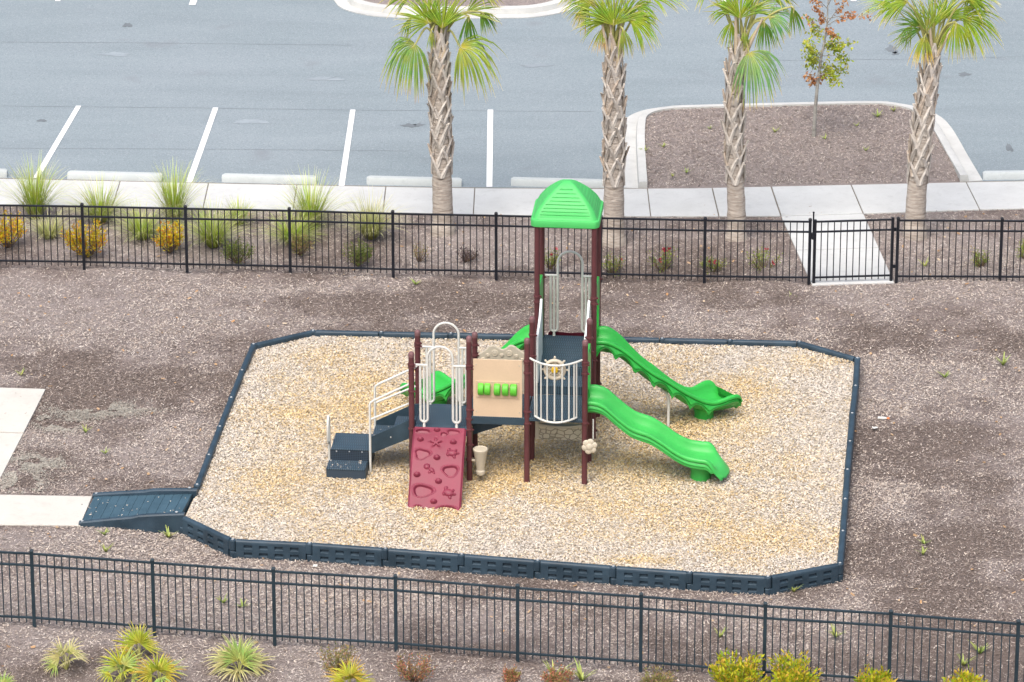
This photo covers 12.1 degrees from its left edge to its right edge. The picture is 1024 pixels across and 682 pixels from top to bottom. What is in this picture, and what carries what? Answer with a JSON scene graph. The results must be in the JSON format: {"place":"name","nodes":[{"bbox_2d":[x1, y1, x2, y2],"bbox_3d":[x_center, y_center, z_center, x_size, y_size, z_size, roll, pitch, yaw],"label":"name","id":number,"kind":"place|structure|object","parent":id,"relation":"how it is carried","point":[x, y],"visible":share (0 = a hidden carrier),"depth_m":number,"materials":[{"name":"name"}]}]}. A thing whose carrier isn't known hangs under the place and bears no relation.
{"place":"outdoors","nodes":[
{"label":"outdoors","id":0,"kind":"place"},
{"bbox_2d":[0,151,86,219],"bbox_3d":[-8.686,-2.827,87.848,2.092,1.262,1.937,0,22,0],"label":"ornamental grass","id":1,"kind":"object","parent":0,"point":[35,194],"depth_m":87.87,"materials":[{"name":"plant"}]},
{"bbox_2d":[0,388,91,526],"bbox_3d":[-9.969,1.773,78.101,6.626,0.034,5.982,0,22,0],"label":"concrete path","id":2,"kind":"structure","parent":0,"point":[40,510],"depth_m":76.27,"materials":[{"name":"concrete"}]},
{"bbox_2d":[0,104,1023,681],"bbox_3d":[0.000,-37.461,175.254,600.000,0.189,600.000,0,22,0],"label":"ground","id":3,"kind":"structure","parent":0,"point":[510,234],"depth_m":79.28,"materials":[{"name":"wood"}]},
{"bbox_2d":[0,671,13,681],"bbox_3d":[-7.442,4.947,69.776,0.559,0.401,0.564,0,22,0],"label":"palmetto","id":4,"kind":"object","parent":3,"relation":"on","point":[3,679],"visible":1,"depth_m":69.77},
{"bbox_2d":[0,209,26,247],"bbox_3d":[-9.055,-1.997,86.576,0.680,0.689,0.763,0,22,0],"label":"yellow bush","id":5,"kind":"object","parent":3,"relation":"on","point":[8,239],"visible":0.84,"depth_m":86.58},
{"bbox_2d":[0,458,58,493],"bbox_3d":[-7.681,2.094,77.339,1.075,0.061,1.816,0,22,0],"label":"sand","id":6,"kind":"structure","parent":3,"relation":"on","point":[9,479],"depth_m":77.03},
{"bbox_2d":[10,450,86,476],"bbox_3d":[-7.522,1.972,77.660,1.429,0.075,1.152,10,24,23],"label":"sand","id":7,"kind":"structure","parent":3,"relation":"on","point":[47,463],"depth_m":77.67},
{"bbox_2d":[22,207,74,239],"bbox_3d":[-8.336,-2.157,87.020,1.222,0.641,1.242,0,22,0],"label":"ornamental grass","id":8,"kind":"object","parent":3,"relation":"on","point":[47,232],"depth_m":87.15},
{"bbox_2d":[28,411,90,434],"bbox_3d":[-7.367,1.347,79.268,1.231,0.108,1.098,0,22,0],"label":"sand","id":9,"kind":"structure","parent":3,"relation":"on","point":[56,427],"depth_m":79.12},
{"bbox_2d":[39,637,88,676],"bbox_3d":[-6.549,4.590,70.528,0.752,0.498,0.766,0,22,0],"label":"palmetto","id":10,"kind":"object","parent":3,"relation":"on","point":[53,663],"visible":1,"depth_m":70.49,"materials":[{"name":"plant"}]},
{"bbox_2d":[59,218,107,257],"bbox_3d":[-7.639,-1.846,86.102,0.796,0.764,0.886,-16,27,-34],"label":"yellow bush","id":11,"kind":"object","parent":3,"relation":"on","point":[92,242],"visible":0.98,"depth_m":86.04,"materials":[{"name":"plant"}]},
{"bbox_2d":[58,172,142,223],"bbox_3d":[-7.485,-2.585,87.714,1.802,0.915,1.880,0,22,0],"label":"ornamental grass","id":12,"kind":"object","parent":3,"relation":"on","point":[93,201],"depth_m":87.84,"materials":[{"name":"plant"}]},
{"bbox_2d":[36,394,187,423],"bbox_3d":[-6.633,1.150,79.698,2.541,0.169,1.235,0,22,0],"label":"sand","id":13,"kind":"structure","parent":3,"relation":"on","point":[111,413],"depth_m":79.64,"materials":[{"name":"sand"}]},
{"bbox_2d":[96,644,145,681],"bbox_3d":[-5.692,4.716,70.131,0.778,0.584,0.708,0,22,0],"label":"palmetto","id":14,"kind":"object","parent":3,"relation":"on","point":[125,663],"visible":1,"depth_m":70.10,"materials":[{"name":"plant"}]},
{"bbox_2d":[112,620,162,662],"bbox_3d":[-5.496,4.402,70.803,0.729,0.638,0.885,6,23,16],"label":"palmetto","id":15,"kind":"object","parent":3,"relation":"on","point":[139,636],"visible":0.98,"depth_m":70.81,"materials":[{"name":"plant"}]},
{"bbox_2d":[78,487,198,533],"bbox_3d":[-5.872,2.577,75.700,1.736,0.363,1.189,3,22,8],"label":"access ramp","id":16,"kind":"structure","parent":3,"relation":"on","point":[154,513],"depth_m":75.59,"materials":[{"name":"plastic"}]},
{"bbox_2d":[103,199,174,243],"bbox_3d":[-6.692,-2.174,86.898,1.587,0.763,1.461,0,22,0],"label":"ornamental grass","id":17,"kind":"object","parent":3,"relation":"on","point":[143,229],"depth_m":87.01,"materials":[{"name":"plant"}]},
{"bbox_2d":[130,653,189,681],"bbox_3d":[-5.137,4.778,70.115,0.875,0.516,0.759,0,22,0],"label":"palmetto","id":18,"kind":"object","parent":3,"relation":"on","point":[162,666],"visible":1,"depth_m":70.03,"materials":[{"name":"plant"}]},
{"bbox_2d":[151,219,184,252],"bbox_3d":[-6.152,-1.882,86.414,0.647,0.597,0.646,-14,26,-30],"label":"yellow bush","id":19,"kind":"object","parent":3,"relation":"on","point":[170,239],"visible":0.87,"depth_m":86.36,"materials":[{"name":"plant"}]},
{"bbox_2d":[132,158,218,224],"bbox_3d":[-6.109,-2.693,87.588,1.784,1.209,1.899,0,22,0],"label":"ornamental grass","id":20,"kind":"object","parent":3,"relation":"on","point":[174,198],"depth_m":87.67,"materials":[{"name":"plant"}]},
{"bbox_2d":[194,456,211,491],"bbox_3d":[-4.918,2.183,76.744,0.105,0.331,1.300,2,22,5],"label":"border timber","id":21,"kind":"object","parent":3,"relation":"on","point":[203,472],"visible":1,"depth_m":76.59,"materials":[{"name":"blue plastic"}]},
{"bbox_2d":[180,516,235,555],"bbox_3d":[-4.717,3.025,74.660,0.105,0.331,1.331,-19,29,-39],"label":"border timber","id":22,"kind":"object","parent":3,"relation":"on","point":[216,540],"visible":1,"depth_m":74.59,"materials":[{"name":"blue plastic"}]},
{"bbox_2d":[173,195,254,248],"bbox_3d":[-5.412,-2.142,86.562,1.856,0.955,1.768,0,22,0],"label":"ornamental grass","id":23,"kind":"object","parent":3,"relation":"on","point":[209,236],"depth_m":86.67,"materials":[{"name":"plant"}]},
{"bbox_2d":[206,427,221,459],"bbox_3d":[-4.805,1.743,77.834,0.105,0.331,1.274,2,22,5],"label":"border timber","id":24,"kind":"object","parent":3,"relation":"on","point":[214,442],"visible":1,"depth_m":77.70,"materials":[{"name":"blue plastic"}]},
{"bbox_2d":[217,398,233,430],"bbox_3d":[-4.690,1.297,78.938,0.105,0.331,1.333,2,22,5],"label":"border timber","id":25,"kind":"object","parent":3,"relation":"on","point":[226,413],"visible":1,"depth_m":78.84,"materials":[{"name":"blue plastic"}]},
{"bbox_2d":[213,193,259,224],"bbox_3d":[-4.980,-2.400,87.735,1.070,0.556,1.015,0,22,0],"label":"ornamental grass","id":26,"kind":"object","parent":3,"relation":"on","point":[241,215],"depth_m":87.78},
{"bbox_2d":[228,371,244,401],"bbox_3d":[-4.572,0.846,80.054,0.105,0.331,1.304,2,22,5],"label":"border timber","id":27,"kind":"object","parent":3,"relation":"on","point":[236,386],"visible":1,"depth_m":79.94,"materials":[{"name":"blue plastic"}]},
{"bbox_2d":[219,237,255,263],"bbox_3d":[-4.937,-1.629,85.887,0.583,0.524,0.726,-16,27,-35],"label":"green bush","id":28,"kind":"object","parent":3,"relation":"on","point":[234,253],"visible":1,"depth_m":85.84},
{"bbox_2d":[202,633,275,681],"bbox_3d":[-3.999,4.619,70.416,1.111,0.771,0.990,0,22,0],"label":"palmetto","id":29,"kind":"object","parent":3,"relation":"on","point":[244,655],"visible":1,"depth_m":70.41,"materials":[{"name":"plant"}]},
{"bbox_2d":[239,345,255,372],"bbox_3d":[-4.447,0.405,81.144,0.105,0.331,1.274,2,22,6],"label":"border timber","id":30,"kind":"object","parent":3,"relation":"on","point":[248,357],"visible":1,"depth_m":81.05,"materials":[{"name":"blue plastic"}]},
{"bbox_2d":[230,539,312,561],"bbox_3d":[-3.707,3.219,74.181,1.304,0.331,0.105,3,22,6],"label":"border timber","id":31,"kind":"object","parent":3,"relation":"on","point":[269,549],"visible":1,"depth_m":74.14,"materials":[{"name":"blue plastic"}]},
{"bbox_2d":[250,331,311,349],"bbox_3d":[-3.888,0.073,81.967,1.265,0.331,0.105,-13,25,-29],"label":"border timber","id":32,"kind":"object","parent":3,"relation":"on","point":[281,340],"visible":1,"depth_m":81.88,"materials":[{"name":"blue plastic"}]},
{"bbox_2d":[252,204,330,245],"bbox_3d":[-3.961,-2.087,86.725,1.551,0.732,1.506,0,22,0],"label":"ornamental grass","id":33,"kind":"object","parent":3,"relation":"on","point":[299,229],"depth_m":86.82,"materials":[{"name":"plant"}]},
{"bbox_2d":[286,233,314,255],"bbox_3d":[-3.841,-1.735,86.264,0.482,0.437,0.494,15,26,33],"label":"green bush","id":34,"kind":"object","parent":3,"relation":"on","point":[293,246],"visible":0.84,"depth_m":86.23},
{"bbox_2d":[260,165,364,229],"bbox_3d":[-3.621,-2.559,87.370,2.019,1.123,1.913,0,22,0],"label":"ornamental grass","id":35,"kind":"object","parent":3,"relation":"on","point":[308,203],"depth_m":87.47,"materials":[{"name":"plant"}]},
{"bbox_2d":[317,641,357,671],"bbox_3d":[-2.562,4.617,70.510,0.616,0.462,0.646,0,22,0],"label":"reddish bush","id":36,"kind":"object","parent":3,"relation":"on","point":[337,656],"visible":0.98,"depth_m":70.49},
{"bbox_2d":[310,329,377,338],"bbox_3d":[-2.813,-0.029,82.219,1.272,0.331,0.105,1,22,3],"label":"border timber","id":37,"kind":"object","parent":3,"relation":"on","point":[337,333],"visible":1,"depth_m":82.14,"materials":[{"name":"blue plastic"}]},
{"bbox_2d":[306,543,388,566],"bbox_3d":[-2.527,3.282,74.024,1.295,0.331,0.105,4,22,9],"label":"border timber","id":38,"kind":"object","parent":3,"relation":"on","point":[356,555],"visible":1,"depth_m":73.98,"materials":[{"name":"blue plastic"}]},
{"bbox_2d":[324,656,376,681],"bbox_3d":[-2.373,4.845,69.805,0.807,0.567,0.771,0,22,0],"label":"palmetto","id":39,"kind":"object","parent":3,"relation":"on","point":[348,672],"visible":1,"depth_m":69.88,"materials":[{"name":"plant"}]},
{"bbox_2d":[342,238,372,266],"bbox_3d":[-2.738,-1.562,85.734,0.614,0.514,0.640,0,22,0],"label":"green bush","id":40,"kind":"object","parent":3,"relation":"on","point":[363,256],"visible":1,"depth_m":85.78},
{"bbox_2d":[329,184,411,239],"bbox_3d":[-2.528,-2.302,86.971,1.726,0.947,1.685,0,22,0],"label":"ornamental grass","id":41,"kind":"object","parent":3,"relation":"on","point":[369,227],"depth_m":87.04,"materials":[{"name":"plant"}]},
{"bbox_2d":[0,203,811,284],"bbox_3d":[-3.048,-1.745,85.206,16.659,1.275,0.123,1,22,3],"label":"metal fence","id":42,"kind":"object","parent":3,"relation":"on","point":[82,206],"visible":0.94,"depth_m":85.13,"materials":[{"name":"black metal"}]},
{"bbox_2d":[811,211,895,282],"bbox_3d":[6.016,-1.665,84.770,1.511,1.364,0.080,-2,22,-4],"label":"fence gate","id":43,"kind":"structure","parent":42,"relation":"attached to","point":[827,231],"depth_m":84.76,"materials":[{"name":"black metal"}]},
{"bbox_2d":[378,331,447,339],"bbox_3d":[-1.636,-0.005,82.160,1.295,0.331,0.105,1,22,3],"label":"border timber","id":44,"kind":"object","parent":3,"relation":"on","point":[426,335],"visible":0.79,"depth_m":82.08,"materials":[{"name":"blue plastic"}]},
{"bbox_2d":[391,652,436,681],"bbox_3d":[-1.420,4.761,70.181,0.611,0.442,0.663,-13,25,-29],"label":"reddish bush","id":45,"kind":"object","parent":3,"relation":"on","point":[407,675],"visible":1,"depth_m":70.14,"materials":[{"name":"plant"}]},
{"bbox_2d":[413,241,430,261],"bbox_3d":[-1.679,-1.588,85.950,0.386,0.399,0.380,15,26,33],"label":"dry bush","id":46,"kind":"object","parent":3,"relation":"on","point":[420,254],"visible":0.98,"depth_m":85.98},
{"bbox_2d":[382,548,464,572],"bbox_3d":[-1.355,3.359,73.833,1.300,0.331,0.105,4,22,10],"label":"border timber","id":47,"kind":"object","parent":3,"relation":"on","point":[421,559],"visible":1,"depth_m":73.79,"materials":[{"name":"blue plastic"}]},
{"bbox_2d":[376,0,508,237],"bbox_3d":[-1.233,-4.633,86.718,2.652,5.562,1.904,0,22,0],"label":"palm tree","id":48,"kind":"object","parent":3,"relation":"on","point":[441,145],"visible":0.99,"depth_m":85.93,"materials":[{"name":"green plant"}]},
{"bbox_2d":[456,245,479,262],"bbox_3d":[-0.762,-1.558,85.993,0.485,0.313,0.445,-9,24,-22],"label":"dry bush","id":49,"kind":"object","parent":3,"relation":"on","point":[466,257],"visible":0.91,"depth_m":86.02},
{"bbox_2d":[448,332,513,340],"bbox_3d":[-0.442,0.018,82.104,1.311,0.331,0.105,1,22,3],"label":"border timber","id":50,"kind":"object","parent":3,"relation":"on","point":[485,336],"visible":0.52,"depth_m":82.02,"materials":[{"name":"blue plastic"}]},
{"bbox_2d":[458,554,540,578],"bbox_3d":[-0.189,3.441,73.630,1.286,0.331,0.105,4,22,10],"label":"border timber","id":51,"kind":"object","parent":3,"relation":"on","point":[499,566],"visible":1,"depth_m":73.58,"materials":[{"name":"blue plastic"}]},
{"bbox_2d":[0,549,1023,681],"bbox_3d":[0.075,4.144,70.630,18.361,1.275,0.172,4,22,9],"label":"metal fence","id":52,"kind":"object","parent":3,"relation":"on","point":[640,608],"visible":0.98,"depth_m":70.72,"materials":[{"name":"black metal"}]},
{"bbox_2d":[0,244,1023,681],"bbox_3d":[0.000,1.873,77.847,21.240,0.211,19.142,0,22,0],"label":"spilled chips","id":53,"kind":"object","parent":3,"relation":"on","point":[318,602],"visible":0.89,"depth_m":75.48,"materials":[{"name":"wood"}]},
{"bbox_2d":[502,663,522,681],"bbox_3d":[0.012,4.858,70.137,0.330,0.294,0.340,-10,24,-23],"label":"reddish bush","id":54,"kind":"object","parent":3,"relation":"on","point":[509,675],"visible":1,"depth_m":70.12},
{"bbox_2d":[2,213,1023,681],"bbox_3d":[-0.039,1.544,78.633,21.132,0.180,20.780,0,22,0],"label":"dead leaves","id":55,"kind":"object","parent":3,"relation":"on","point":[464,329],"visible":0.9,"depth_m":81.85,"materials":[{"name":"brown plant"}]},
{"bbox_2d":[545,247,560,269],"bbox_3d":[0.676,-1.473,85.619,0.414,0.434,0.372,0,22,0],"label":"rose bush","id":56,"kind":"object","parent":3,"relation":"on","point":[551,266],"visible":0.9,"depth_m":85.61,"materials":[{"name":"green plant"}]},
{"bbox_2d":[540,661,576,681],"bbox_3d":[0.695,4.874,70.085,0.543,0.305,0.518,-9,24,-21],"label":"reddish bush","id":57,"kind":"object","parent":3,"relation":"on","point":[566,672],"visible":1,"depth_m":70.08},
{"bbox_2d":[534,560,616,584],"bbox_3d":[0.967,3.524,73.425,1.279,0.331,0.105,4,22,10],"label":"border timber","id":58,"kind":"object","parent":3,"relation":"on","point":[573,572],"visible":1,"depth_m":73.38,"materials":[{"name":"blue plastic"}]},
{"bbox_2d":[567,658,595,681],"bbox_3d":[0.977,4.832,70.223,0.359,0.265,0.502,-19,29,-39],"label":"weed","id":59,"kind":"object","parent":3,"relation":"on","point":[580,675],"visible":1,"depth_m":70.25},
{"bbox_2d":[602,251,625,275],"bbox_3d":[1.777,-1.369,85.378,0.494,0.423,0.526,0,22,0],"label":"rose bush","id":60,"kind":"object","parent":3,"relation":"on","point":[610,264],"visible":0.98,"depth_m":85.42,"materials":[{"name":"green plant"}]},
{"bbox_2d":[557,0,685,247],"bbox_3d":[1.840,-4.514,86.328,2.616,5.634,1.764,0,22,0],"label":"palm tree","id":61,"kind":"object","parent":3,"relation":"on","point":[614,121],"visible":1,"depth_m":85.61,"materials":[{"name":"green plant"}]},
{"bbox_2d":[623,337,658,344],"bbox_3d":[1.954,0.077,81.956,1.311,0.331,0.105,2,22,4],"label":"border timber","id":62,"kind":"object","parent":3,"relation":"on","point":[640,340],"visible":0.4,"depth_m":81.86,"materials":[{"name":"blue plastic"}]},
{"bbox_2d":[610,566,692,589],"bbox_3d":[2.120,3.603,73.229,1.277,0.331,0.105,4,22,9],"label":"border timber","id":63,"kind":"object","parent":3,"relation":"on","point":[651,578],"visible":1,"depth_m":73.18,"materials":[{"name":"blue plastic"}]},
{"bbox_2d":[637,665,678,681],"bbox_3d":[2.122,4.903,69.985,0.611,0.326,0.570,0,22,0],"label":"reddish bush","id":64,"kind":"object","parent":3,"relation":"on","point":[660,678],"visible":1,"depth_m":70.04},
{"bbox_2d":[647,247,677,272],"bbox_3d":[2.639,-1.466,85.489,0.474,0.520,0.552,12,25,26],"label":"rose bush","id":65,"kind":"object","parent":3,"relation":"on","point":[662,257],"visible":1,"depth_m":85.47,"materials":[{"name":"green plant"}]},
{"bbox_2d":[659,337,726,346],"bbox_3d":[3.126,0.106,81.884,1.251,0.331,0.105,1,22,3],"label":"border timber","id":66,"kind":"object","parent":3,"relation":"on","point":[691,341],"visible":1,"depth_m":81.81,"materials":[{"name":"blue plastic"}]},
{"bbox_2d":[697,257,729,273],"bbox_3d":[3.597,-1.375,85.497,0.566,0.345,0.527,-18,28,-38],"label":"rose bush","id":67,"kind":"object","parent":3,"relation":"on","point":[714,262],"visible":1,"depth_m":85.43,"materials":[{"name":"green plant"}]},
{"bbox_2d":[686,571,771,594],"bbox_3d":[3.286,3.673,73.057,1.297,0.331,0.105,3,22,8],"label":"border timber","id":68,"kind":"object","parent":3,"relation":"on","point":[728,582],"visible":1,"depth_m":73.01,"materials":[{"name":"blue plastic"}]},
{"bbox_2d":[705,647,769,681],"bbox_3d":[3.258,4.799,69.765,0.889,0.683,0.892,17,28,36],"label":"lime bush","id":69,"kind":"object","parent":3,"relation":"on","point":[739,671],"visible":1,"depth_m":69.71,"materials":[{"name":"plant"}]},
{"bbox_2d":[691,0,805,241],"bbox_3d":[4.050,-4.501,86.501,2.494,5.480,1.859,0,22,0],"label":"palm tree","id":70,"kind":"object","parent":3,"relation":"on","point":[733,123],"visible":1,"depth_m":85.63,"materials":[{"name":"green plant"}]},
{"bbox_2d":[727,339,795,347],"bbox_3d":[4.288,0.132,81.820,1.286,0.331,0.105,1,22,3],"label":"border timber","id":71,"kind":"object","parent":3,"relation":"on","point":[768,343],"visible":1,"depth_m":81.74,"materials":[{"name":"blue plastic"}]},
{"bbox_2d":[746,243,782,272],"bbox_3d":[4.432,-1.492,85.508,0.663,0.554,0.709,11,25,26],"label":"rose bush","id":72,"kind":"object","parent":3,"relation":"on","point":[761,262],"visible":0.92,"depth_m":85.61,"materials":[{"name":"green plant"}]},
{"bbox_2d":[763,649,822,681],"bbox_3d":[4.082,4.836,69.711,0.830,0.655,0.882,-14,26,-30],"label":"lime bush","id":73,"kind":"object","parent":3,"relation":"on","point":[793,674],"visible":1,"depth_m":69.73,"materials":[{"name":"plant"}]},
{"bbox_2d":[764,562,843,595],"bbox_3d":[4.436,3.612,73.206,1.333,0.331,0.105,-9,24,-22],"label":"border timber","id":74,"kind":"object","parent":3,"relation":"on","point":[817,576],"visible":1,"depth_m":73.17,"materials":[{"name":"blue plastic"}]},
{"bbox_2d":[796,340,854,363],"bbox_3d":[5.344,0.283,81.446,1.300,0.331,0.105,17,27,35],"label":"border timber","id":75,"kind":"object","parent":3,"relation":"on","point":[817,349],"visible":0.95,"depth_m":81.40,"materials":[{"name":"blue plastic"}]},
{"bbox_2d":[837,530,845,581],"bbox_3d":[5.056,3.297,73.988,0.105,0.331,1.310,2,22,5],"label":"border timber","id":76,"kind":"object","parent":3,"relation":"on","point":[841,547],"visible":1,"depth_m":73.90,"materials":[{"name":"blue plastic"}]},
{"bbox_2d":[840,498,848,534],"bbox_3d":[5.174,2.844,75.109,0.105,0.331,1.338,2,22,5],"label":"border timber","id":77,"kind":"object","parent":3,"relation":"on","point":[844,515],"visible":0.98,"depth_m":75.09,"materials":[{"name":"blue plastic"}]},
{"bbox_2d":[842,468,850,508],"bbox_3d":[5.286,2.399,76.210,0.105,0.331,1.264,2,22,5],"label":"border timber","id":78,"kind":"object","parent":3,"relation":"on","point":[846,483],"visible":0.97,"depth_m":76.21,"materials":[{"name":"blue plastic"}]},
{"bbox_2d":[845,440,852,481],"bbox_3d":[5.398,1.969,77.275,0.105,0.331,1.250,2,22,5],"label":"border timber","id":79,"kind":"object","parent":3,"relation":"on","point":[849,456],"visible":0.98,"depth_m":77.27,"materials":[{"name":"blue plastic"}]},
{"bbox_2d":[847,412,854,446],"bbox_3d":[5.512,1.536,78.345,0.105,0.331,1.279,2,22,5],"label":"border timber","id":80,"kind":"object","parent":3,"relation":"on","point":[851,429],"visible":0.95,"depth_m":78.32,"materials":[{"name":"blue plastic"}]},
{"bbox_2d":[849,385,858,423],"bbox_3d":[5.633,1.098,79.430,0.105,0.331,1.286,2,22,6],"label":"border timber","id":81,"kind":"object","parent":3,"relation":"on","point":[854,399],"visible":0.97,"depth_m":79.40,"materials":[{"name":"blue plastic"}]},
{"bbox_2d":[853,357,860,395],"bbox_3d":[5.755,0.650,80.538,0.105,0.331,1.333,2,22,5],"label":"border timber","id":82,"kind":"object","parent":3,"relation":"on","point":[856,375],"visible":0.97,"depth_m":80.54,"materials":[{"name":"blue plastic"}]},
{"bbox_2d":[853,664,897,681],"bbox_3d":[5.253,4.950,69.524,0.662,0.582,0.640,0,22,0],"label":"lime bush","id":83,"kind":"object","parent":3,"relation":"on","point":[881,676],"visible":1,"depth_m":69.50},
{"bbox_2d":[858,0,1003,241],"bbox_3d":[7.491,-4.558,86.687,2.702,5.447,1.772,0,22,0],"label":"palm tree","id":84,"kind":"object","parent":3,"relation":"on","point":[919,140],"visible":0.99,"depth_m":85.81,"materials":[{"name":"green plant"}]},
{"bbox_2d":[895,217,1023,283],"bbox_3d":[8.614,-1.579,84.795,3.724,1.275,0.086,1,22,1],"label":"metal fence","id":85,"kind":"object","parent":3,"relation":"on","point":[1001,231],"visible":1,"depth_m":84.76,"materials":[{"name":"black metal"}]},
{"bbox_2d":[941,664,987,681],"bbox_3d":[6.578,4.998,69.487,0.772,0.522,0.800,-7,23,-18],"label":"lime bush","id":86,"kind":"object","parent":3,"relation":"on","point":[963,677],"visible":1,"depth_m":69.59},
{"bbox_2d":[971,246,989,266],"bbox_3d":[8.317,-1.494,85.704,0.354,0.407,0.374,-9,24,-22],"label":"rose bush","id":87,"kind":"object","parent":3,"relation":"on","point":[978,261],"visible":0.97,"depth_m":85.64,"materials":[{"name":"green plant"}]},
{"bbox_2d":[0,0,1023,187],"bbox_3d":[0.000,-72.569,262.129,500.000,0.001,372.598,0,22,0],"label":"parking lot","id":88,"kind":"structure","parent":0,"point":[246,59],"depth_m":95.01,"materials":[{"name":"asphalt"}]},
{"bbox_2d":[67,170,162,181],"bbox_3d":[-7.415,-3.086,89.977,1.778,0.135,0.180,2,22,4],"label":"wheel stop","id":89,"kind":"object","parent":88,"relation":"on","point":[110,175],"visible":0.8,"depth_m":89.91,"materials":[{"name":"concrete"}]},
{"bbox_2d":[100,52,130,55],"bbox_3d":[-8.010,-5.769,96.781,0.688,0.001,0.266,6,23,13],"label":"asphalt stain","id":90,"kind":"object","parent":88,"relation":"on","point":[116,54],"visible":1,"depth_m":96.74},
{"bbox_2d":[66,42,304,44],"bbox_3d":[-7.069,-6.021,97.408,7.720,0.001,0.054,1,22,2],"label":"asphalt seam","id":91,"kind":"object","parent":88,"relation":"on","point":[123,42],"visible":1,"depth_m":97.45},
{"bbox_2d":[41,148,372,150],"bbox_3d":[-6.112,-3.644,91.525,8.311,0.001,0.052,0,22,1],"label":"asphalt seam","id":92,"kind":"object","parent":88,"relation":"on","point":[129,148],"visible":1,"depth_m":91.56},
{"bbox_2d":[233,119,268,123],"bbox_3d":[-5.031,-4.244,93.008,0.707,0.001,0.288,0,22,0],"label":"asphalt stain","id":93,"kind":"object","parent":88,"relation":"on","point":[244,121],"visible":1,"depth_m":92.99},
{"bbox_2d":[222,173,316,184],"bbox_3d":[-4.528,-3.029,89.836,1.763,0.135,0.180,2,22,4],"label":"wheel stop","id":94,"kind":"object","parent":88,"relation":"on","point":[250,178],"visible":0.93,"depth_m":89.78,"materials":[{"name":"concrete"}]},
{"bbox_2d":[50,106,582,111],"bbox_3d":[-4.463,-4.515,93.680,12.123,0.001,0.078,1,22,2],"label":"asphalt seam","id":95,"kind":"object","parent":88,"relation":"on","point":[251,108],"visible":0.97,"depth_m":93.70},
{"bbox_2d":[305,76,344,79],"bbox_3d":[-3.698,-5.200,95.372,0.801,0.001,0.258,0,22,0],"label":"asphalt stain","id":96,"kind":"object","parent":88,"relation":"on","point":[325,78],"visible":1,"depth_m":95.36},
{"bbox_2d":[367,176,461,186],"bbox_3d":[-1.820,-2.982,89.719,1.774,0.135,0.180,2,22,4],"label":"wheel stop","id":97,"kind":"object","parent":88,"relation":"on","point":[402,180],"visible":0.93,"depth_m":89.67,"materials":[{"name":"concrete"}]},
{"bbox_2d":[33,0,855,186],"bbox_3d":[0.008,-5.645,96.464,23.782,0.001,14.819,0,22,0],"label":"parking lines","id":98,"kind":"object","parent":88,"relation":"on","point":[346,147],"visible":0.89,"depth_m":91.75,"materials":[{"name":"white paint"}]},
{"bbox_2d":[334,0,580,18],"bbox_3d":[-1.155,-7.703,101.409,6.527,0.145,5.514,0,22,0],"label":"island kerb","id":99,"kind":"structure","parent":88,"relation":"on","point":[362,7],"depth_m":99.20,"materials":[{"name":"concrete"}]},
{"bbox_2d":[364,0,551,5],"bbox_3d":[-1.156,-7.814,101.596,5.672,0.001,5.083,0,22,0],"label":"island soil","id":100,"kind":"structure","parent":99,"relation":"in","point":[508,2],"depth_m":99.57,"materials":[{"name":"soil"}]},
{"bbox_2d":[520,63,551,66],"bbox_3d":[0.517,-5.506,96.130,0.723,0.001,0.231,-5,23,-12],"label":"asphalt stain","id":101,"kind":"object","parent":88,"relation":"on","point":[533,65],"visible":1,"depth_m":96.11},
{"bbox_2d":[511,177,603,187],"bbox_3d":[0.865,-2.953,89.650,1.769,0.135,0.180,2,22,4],"label":"wheel stop","id":102,"kind":"object","parent":88,"relation":"on","point":[543,182],"visible":0.61,"depth_m":89.60,"materials":[{"name":"concrete"}]},
{"bbox_2d":[624,101,982,187],"bbox_3d":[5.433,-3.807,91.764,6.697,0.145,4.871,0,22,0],"label":"island kerb","id":103,"kind":"structure","parent":88,"relation":"on","point":[947,137],"depth_m":91.84,"materials":[{"name":"concrete"}]},
{"bbox_2d":[982,170,1023,179],"bbox_3d":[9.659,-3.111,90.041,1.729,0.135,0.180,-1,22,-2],"label":"wheel stop","id":104,"kind":"object","parent":88,"relation":"on","point":[1005,175],"visible":1,"depth_m":89.96,"materials":[{"name":"concrete"}]},
{"bbox_2d":[0,178,1023,216],"bbox_3d":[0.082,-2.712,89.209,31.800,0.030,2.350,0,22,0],"label":"sidewalk","id":105,"kind":"structure","parent":0,"point":[824,200],"depth_m":89.02,"materials":[{"name":"concrete"}]},
{"bbox_2d":[0,212,1023,681],"bbox_3d":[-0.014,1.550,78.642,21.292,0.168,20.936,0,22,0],"label":"straws","id":106,"kind":"object","parent":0,"point":[488,324],"visible":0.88,"depth_m":79.36,"materials":[{"name":"plant"}]},
{"bbox_2d":[186,335,853,575],"bbox_3d":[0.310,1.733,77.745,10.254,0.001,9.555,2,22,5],"label":"chip bed ground","id":107,"kind":"structure","parent":0,"point":[532,470],"depth_m":76.69,"materials":[{"name":"wood"}]},
{"bbox_2d":[326,179,741,510],"bbox_3d":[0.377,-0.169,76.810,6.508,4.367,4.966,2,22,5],"label":"playground structure","id":108,"kind":"object","parent":107,"relation":"on","point":[493,381],"visible":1,"depth_m":76.62,"materials":[{"name":"green plastic"}]},
{"bbox_2d":[645,105,959,188],"bbox_3d":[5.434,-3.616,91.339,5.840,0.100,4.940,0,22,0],"label":"island soil","id":109,"kind":"structure","parent":0,"point":[811,178],"depth_m":91.23,"materials":[{"name":"soil"}]},
{"bbox_2d":[800,0,875,136],"bbox_3d":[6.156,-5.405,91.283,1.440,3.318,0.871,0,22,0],"label":"sapling","id":110,"kind":"object","parent":109,"relation":"on","point":[813,56],"visible":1,"depth_m":91.23,"materials":[{"name":"green plant"}]},
{"bbox_2d":[781,214,893,286],"bbox_3d":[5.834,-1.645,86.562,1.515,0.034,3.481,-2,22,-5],"label":"gate path","id":111,"kind":"structure","parent":0,"point":[847,281],"depth_m":86.42,"materials":[{"name":"concrete"}]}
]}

